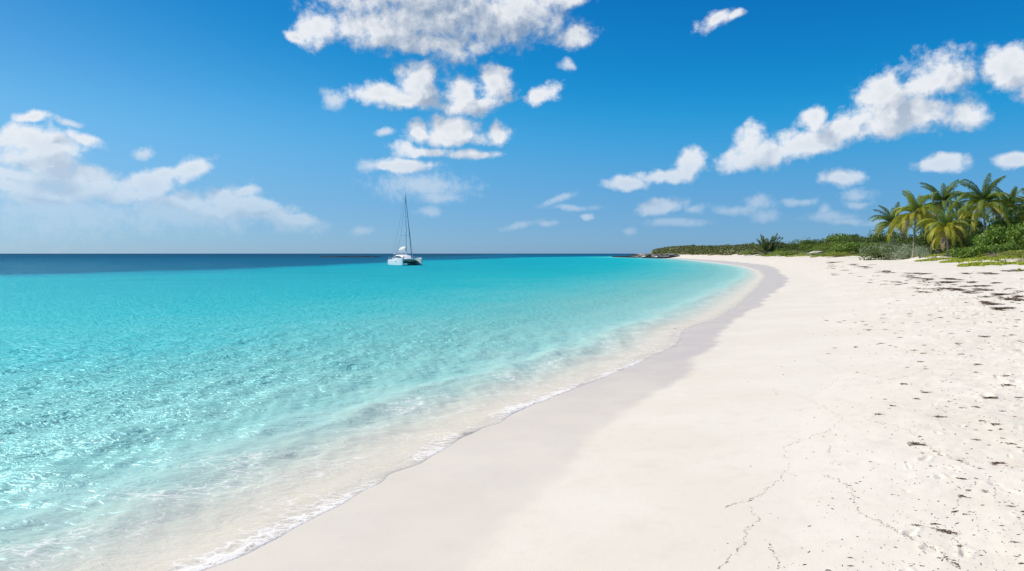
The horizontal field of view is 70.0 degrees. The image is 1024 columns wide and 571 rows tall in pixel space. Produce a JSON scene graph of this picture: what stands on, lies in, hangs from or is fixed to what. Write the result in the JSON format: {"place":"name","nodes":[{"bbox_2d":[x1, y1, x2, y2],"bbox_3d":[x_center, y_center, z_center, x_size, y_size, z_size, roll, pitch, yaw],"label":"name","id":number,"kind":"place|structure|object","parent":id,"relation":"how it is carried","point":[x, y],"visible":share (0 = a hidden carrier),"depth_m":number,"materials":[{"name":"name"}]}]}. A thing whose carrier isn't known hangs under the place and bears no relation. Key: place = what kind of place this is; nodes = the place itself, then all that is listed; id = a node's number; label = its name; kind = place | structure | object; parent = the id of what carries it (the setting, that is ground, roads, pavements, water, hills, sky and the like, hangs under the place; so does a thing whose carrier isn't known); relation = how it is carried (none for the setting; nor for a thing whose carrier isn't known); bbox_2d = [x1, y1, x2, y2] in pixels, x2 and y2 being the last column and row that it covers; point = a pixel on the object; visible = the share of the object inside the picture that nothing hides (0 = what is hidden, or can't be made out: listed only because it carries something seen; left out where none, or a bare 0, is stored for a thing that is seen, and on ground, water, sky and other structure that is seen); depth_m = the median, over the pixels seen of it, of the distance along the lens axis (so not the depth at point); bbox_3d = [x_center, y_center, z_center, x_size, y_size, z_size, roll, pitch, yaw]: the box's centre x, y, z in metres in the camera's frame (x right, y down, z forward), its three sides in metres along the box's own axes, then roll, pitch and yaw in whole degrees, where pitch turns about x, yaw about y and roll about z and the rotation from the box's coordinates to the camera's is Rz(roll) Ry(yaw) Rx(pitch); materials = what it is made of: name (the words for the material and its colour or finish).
{"place":"outdoors","nodes":[
{"label":"outdoors","id":0,"kind":"place"},
{"bbox_2d":[0,254,765,570],"bbox_3d":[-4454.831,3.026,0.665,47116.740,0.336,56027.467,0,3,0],"label":"sea","id":1,"kind":"structure","parent":0,"point":[152,406],"depth_m":19.97,"materials":[{"name":"liquid"}]},
{"bbox_2d":[318,256,379,256],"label":"rock reef","id":2,"kind":"object","parent":1,"relation":"in","point":[348,256],"visible":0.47,"depth_m":635.44},
{"bbox_2d":[388,191,421,264],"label":"catamaran","id":3,"kind":"object","parent":1,"relation":"on","point":[402,259],"visible":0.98,"depth_m":188.38,"materials":[{"name":"white paint"}]},
{"bbox_2d":[0,0,1023,253],"label":"sky","id":4,"kind":"structure","parent":0,"point":[127,126],"materials":[{"name":"blue"}]},
{"bbox_2d":[115,243,1023,570],"bbox_3d":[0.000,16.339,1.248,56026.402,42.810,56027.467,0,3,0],"label":"sand beach","id":5,"kind":"structure","parent":0,"point":[663,455],"depth_m":9.76,"materials":[{"name":"white sand"}]},
{"bbox_2d":[651,243,787,254],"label":"headland scrub","id":6,"kind":"object","parent":5,"relation":"on","point":[738,249],"visible":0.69,"depth_m":446.10,"materials":[{"name":"green plant"}]},
{"bbox_2d":[742,250,754,254],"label":"dune bush","id":7,"kind":"object","parent":5,"relation":"on","point":[748,251],"visible":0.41,"depth_m":337.33,"materials":[{"name":"green plant"}]},
{"bbox_2d":[744,234,788,254],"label":"shrub","id":8,"kind":"object","parent":5,"relation":"on","point":[770,245],"visible":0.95,"depth_m":314.11,"materials":[{"name":"green plant"}]},
{"bbox_2d":[761,241,798,248],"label":"dune bush","id":9,"kind":"object","parent":5,"relation":"on","point":[784,244],"visible":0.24,"depth_m":327.12,"materials":[{"name":"green plant"}]},
{"bbox_2d":[769,249,800,256],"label":"dune bush","id":10,"kind":"object","parent":5,"relation":"on","point":[784,253],"visible":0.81,"depth_m":259.73,"materials":[{"name":"green plant"}]},
{"bbox_2d":[780,244,799,250],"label":"dune bush","id":11,"kind":"object","parent":5,"relation":"on","point":[784,249],"visible":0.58,"depth_m":295.17,"materials":[{"name":"green plant"}]},
{"bbox_2d":[792,237,817,243],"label":"dune bush","id":12,"kind":"object","parent":5,"relation":"on","point":[814,240],"visible":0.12,"depth_m":347.21,"materials":[{"name":"green plant"}]},
{"bbox_2d":[793,239,823,246],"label":"dune bush","id":13,"kind":"object","parent":5,"relation":"on","point":[807,242],"visible":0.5,"depth_m":284.07,"materials":[{"name":"green plant"}]},
{"bbox_2d":[800,243,817,250],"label":"dune bush","id":14,"kind":"object","parent":5,"relation":"on","point":[809,247],"visible":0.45,"depth_m":269.04,"materials":[{"name":"green plant"}]},
{"bbox_2d":[811,244,834,251],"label":"dune bush","id":15,"kind":"object","parent":5,"relation":"on","point":[822,248],"visible":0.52,"depth_m":234.10,"materials":[{"name":"green plant"}]},
{"bbox_2d":[816,243,833,247],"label":"dune bush","id":16,"kind":"object","parent":5,"relation":"on","point":[823,244],"visible":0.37,"depth_m":252.25,"materials":[{"name":"green plant"}]},
{"bbox_2d":[816,237,844,243],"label":"dune bush","id":17,"kind":"object","parent":5,"relation":"on","point":[826,240],"visible":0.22,"depth_m":272.98,"materials":[{"name":"green plant"}]},
{"bbox_2d":[820,251,848,255],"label":"dune bush","id":18,"kind":"object","parent":5,"relation":"on","point":[834,252],"visible":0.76,"depth_m":203.79,"materials":[{"name":"green plant"}]},
{"bbox_2d":[825,236,846,242],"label":"dune bush","id":19,"kind":"object","parent":5,"relation":"on","point":[834,237],"visible":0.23,"depth_m":287.97,"materials":[{"name":"green plant"}]},
{"bbox_2d":[826,233,850,238],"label":"dune bush","id":20,"kind":"object","parent":5,"relation":"on","point":[845,234],"visible":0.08,"depth_m":350.00,"materials":[{"name":"green plant"}]},
{"bbox_2d":[827,233,859,238],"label":"dune bush","id":21,"kind":"object","parent":5,"relation":"on","point":[842,236],"visible":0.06,"depth_m":332.27,"materials":[{"name":"green plant"}]},
{"bbox_2d":[830,242,875,252],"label":"dune bush","id":22,"kind":"object","parent":5,"relation":"on","point":[848,247],"visible":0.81,"depth_m":198.74,"materials":[{"name":"green plant"}]},
{"bbox_2d":[838,237,877,246],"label":"dune bush","id":23,"kind":"object","parent":5,"relation":"on","point":[853,240],"visible":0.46,"depth_m":207.82,"materials":[{"name":"green plant"}]},
{"bbox_2d":[718,274,1023,570],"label":"seaweed crumbs","id":24,"kind":"object","parent":5,"relation":"on","point":[911,479],"visible":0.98,"depth_m":7.75,"materials":[{"name":"brown plant"}]},
{"bbox_2d":[858,234,885,243],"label":"dune bush","id":25,"kind":"object","parent":5,"relation":"on","point":[880,239],"visible":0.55,"depth_m":225.44,"materials":[{"name":"green plant"}]},
{"bbox_2d":[859,245,886,257],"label":"dune shrub","id":26,"kind":"object","parent":5,"relation":"on","point":[868,250],"visible":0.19,"depth_m":158.15,"materials":[{"name":"green plant"}]},
{"bbox_2d":[855,242,901,259],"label":"shrub","id":27,"kind":"object","parent":5,"relation":"on","point":[874,254],"visible":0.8,"depth_m":140.62,"materials":[{"name":"green plant"}]},
{"bbox_2d":[865,230,899,236],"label":"dune bush","id":28,"kind":"object","parent":5,"relation":"on","point":[875,233],"visible":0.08,"depth_m":294.03,"materials":[{"name":"green plant"}]},
{"bbox_2d":[869,231,898,237],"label":"dune bush","id":29,"kind":"object","parent":5,"relation":"on","point":[882,234],"visible":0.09,"depth_m":277.59,"materials":[{"name":"green plant"}]},
{"bbox_2d":[868,241,906,256],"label":"dune shrub","id":30,"kind":"object","parent":5,"relation":"on","point":[884,247],"visible":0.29,"depth_m":145.32,"materials":[{"name":"green plant"}]},
{"bbox_2d":[868,202,913,243],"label":"coconut palm","id":31,"kind":"object","parent":5,"relation":"on","point":[885,223],"visible":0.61,"depth_m":145.21,"materials":[{"name":"green plant"}]},
{"bbox_2d":[881,238,903,248],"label":"shrub","id":32,"kind":"object","parent":5,"relation":"on","point":[893,242],"visible":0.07,"depth_m":152.60,"materials":[{"name":"green plant"}]},
{"bbox_2d":[879,242,916,259],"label":"dune shrub","id":33,"kind":"object","parent":5,"relation":"on","point":[904,253],"visible":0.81,"depth_m":133.08,"materials":[{"name":"green plant"}]},
{"bbox_2d":[782,245,1023,270],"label":"dune vines","id":34,"kind":"object","parent":5,"relation":"on","point":[979,263],"visible":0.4,"depth_m":90.11,"materials":[{"name":"green plant"}]},
{"bbox_2d":[883,233,930,246],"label":"shrub","id":35,"kind":"object","parent":5,"relation":"on","point":[901,238],"visible":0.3,"depth_m":165.19,"materials":[{"name":"green plant"}]},
{"bbox_2d":[893,240,934,255],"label":"shrub","id":36,"kind":"object","parent":5,"relation":"on","point":[909,246],"visible":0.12,"depth_m":141.26,"materials":[{"name":"green plant"}]},
{"bbox_2d":[907,441,926,445],"bbox_3d":[5.388,2.091,9.644,0.328,0.031,0.200,1,3,29],"label":"seaweed clump","id":37,"kind":"object","parent":5,"relation":"on","point":[913,443],"visible":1,"depth_m":9.65,"materials":[{"name":"plant"}]},
{"bbox_2d":[890,190,944,257],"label":"coconut palm","id":38,"kind":"object","parent":5,"relation":"on","point":[919,212],"visible":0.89,"depth_m":127.69,"materials":[{"name":"green plant"}]},
{"bbox_2d":[907,211,938,235],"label":"coconut palm","id":39,"kind":"object","parent":5,"relation":"on","point":[917,228],"visible":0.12,"depth_m":160.75,"materials":[{"name":"green plant"}]},
{"bbox_2d":[911,245,938,258],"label":"dune shrub","id":40,"kind":"object","parent":5,"relation":"on","point":[918,250],"visible":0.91,"depth_m":121.75,"materials":[{"name":"green plant"}]},
{"bbox_2d":[908,235,950,253],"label":"shrub","id":41,"kind":"object","parent":5,"relation":"on","point":[924,243],"visible":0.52,"depth_m":126.65,"materials":[{"name":"green plant"}]},
{"bbox_2d":[917,225,956,246],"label":"shrub","id":42,"kind":"object","parent":5,"relation":"on","point":[926,234],"visible":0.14,"depth_m":145.18,"materials":[{"name":"green plant"}]},
{"bbox_2d":[916,179,971,221],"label":"coconut palm","id":43,"kind":"object","parent":5,"relation":"on","point":[948,192],"visible":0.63,"depth_m":149.39,"materials":[{"name":"green plant"}]},
{"bbox_2d":[935,528,956,534],"bbox_3d":[3.978,2.244,6.686,0.083,0.031,0.249,-2,3,-42],"label":"seaweed clump","id":44,"kind":"object","parent":5,"relation":"on","point":[948,531],"visible":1,"depth_m":6.67,"materials":[{"name":"plant"}]},
{"bbox_2d":[916,203,976,255],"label":"coconut palm","id":45,"kind":"object","parent":5,"relation":"on","point":[944,224],"visible":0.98,"depth_m":113.27,"materials":[{"name":"green plant"}]},
{"bbox_2d":[941,238,973,255],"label":"shrub","id":46,"kind":"object","parent":5,"relation":"on","point":[969,246],"visible":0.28,"depth_m":113.30,"materials":[{"name":"green plant"}]},
{"bbox_2d":[945,246,984,258],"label":"sea grape","id":47,"kind":"object","parent":5,"relation":"on","point":[965,253],"visible":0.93,"depth_m":103.71,"materials":[{"name":"green plant"}]},
{"bbox_2d":[942,225,988,244],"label":"shrub","id":48,"kind":"object","parent":5,"relation":"on","point":[972,233],"visible":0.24,"depth_m":127.83,"materials":[{"name":"green plant"}]},
{"bbox_2d":[946,201,988,230],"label":"coconut palm","id":49,"kind":"object","parent":5,"relation":"on","point":[969,217],"visible":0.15,"depth_m":157.12,"materials":[{"name":"green plant"}]},
{"bbox_2d":[958,218,994,242],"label":"shrub","id":50,"kind":"object","parent":5,"relation":"on","point":[978,226],"visible":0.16,"depth_m":145.64,"materials":[{"name":"green plant"}]},
{"bbox_2d":[966,234,987,248],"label":"sea grape","id":51,"kind":"object","parent":5,"relation":"on","point":[970,241],"visible":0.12,"depth_m":111.62,"materials":[{"name":"green plant"}]},
{"bbox_2d":[946,173,1016,234],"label":"coconut palm","id":52,"kind":"object","parent":5,"relation":"on","point":[980,199],"visible":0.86,"depth_m":119.58,"materials":[{"name":"green plant"}]},
{"bbox_2d":[985,251,1000,256],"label":"dry bush","id":53,"kind":"object","parent":5,"relation":"on","point":[991,254],"visible":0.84,"depth_m":91.65,"materials":[{"name":"green plant"}]},
{"bbox_2d":[972,230,1023,253],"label":"sea grape","id":54,"kind":"object","parent":5,"relation":"on","point":[984,243],"visible":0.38,"depth_m":101.49,"materials":[{"name":"green plant"}]},
{"bbox_2d":[981,222,1023,249],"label":"sea grape","id":55,"kind":"object","parent":5,"relation":"on","point":[1001,231],"visible":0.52,"depth_m":100.59,"materials":[{"name":"green plant"}]},
{"bbox_2d":[986,186,1023,222],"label":"coconut palm","id":56,"kind":"object","parent":5,"relation":"on","point":[1014,193],"visible":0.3,"depth_m":151.88,"materials":[{"name":"green plant"}]},
{"bbox_2d":[987,242,1022,252],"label":"sea grape","id":57,"kind":"object","parent":5,"relation":"on","point":[1006,247],"visible":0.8,"depth_m":93.17,"materials":[{"name":"green plant"}]},
{"bbox_2d":[988,215,1022,233],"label":"sea grape","id":58,"kind":"object","parent":5,"relation":"on","point":[1001,223],"visible":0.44,"depth_m":118.16,"materials":[{"name":"green plant"}]},
{"bbox_2d":[999,188,1023,226],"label":"coconut palm","id":59,"kind":"object","parent":5,"relation":"on","point":[1021,209],"visible":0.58,"depth_m":119.46,"materials":[{"name":"green plant"}]},
{"bbox_2d":[1002,226,1023,249],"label":"sea grape","id":60,"kind":"object","parent":5,"relation":"on","point":[1020,240],"visible":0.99,"depth_m":97.48,"materials":[{"name":"green plant"}]},
{"bbox_2d":[1003,250,1023,255],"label":"dry bush","id":61,"kind":"object","parent":5,"relation":"on","point":[1014,253],"visible":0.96,"depth_m":87.23,"materials":[{"name":"green plant"}]}
]}

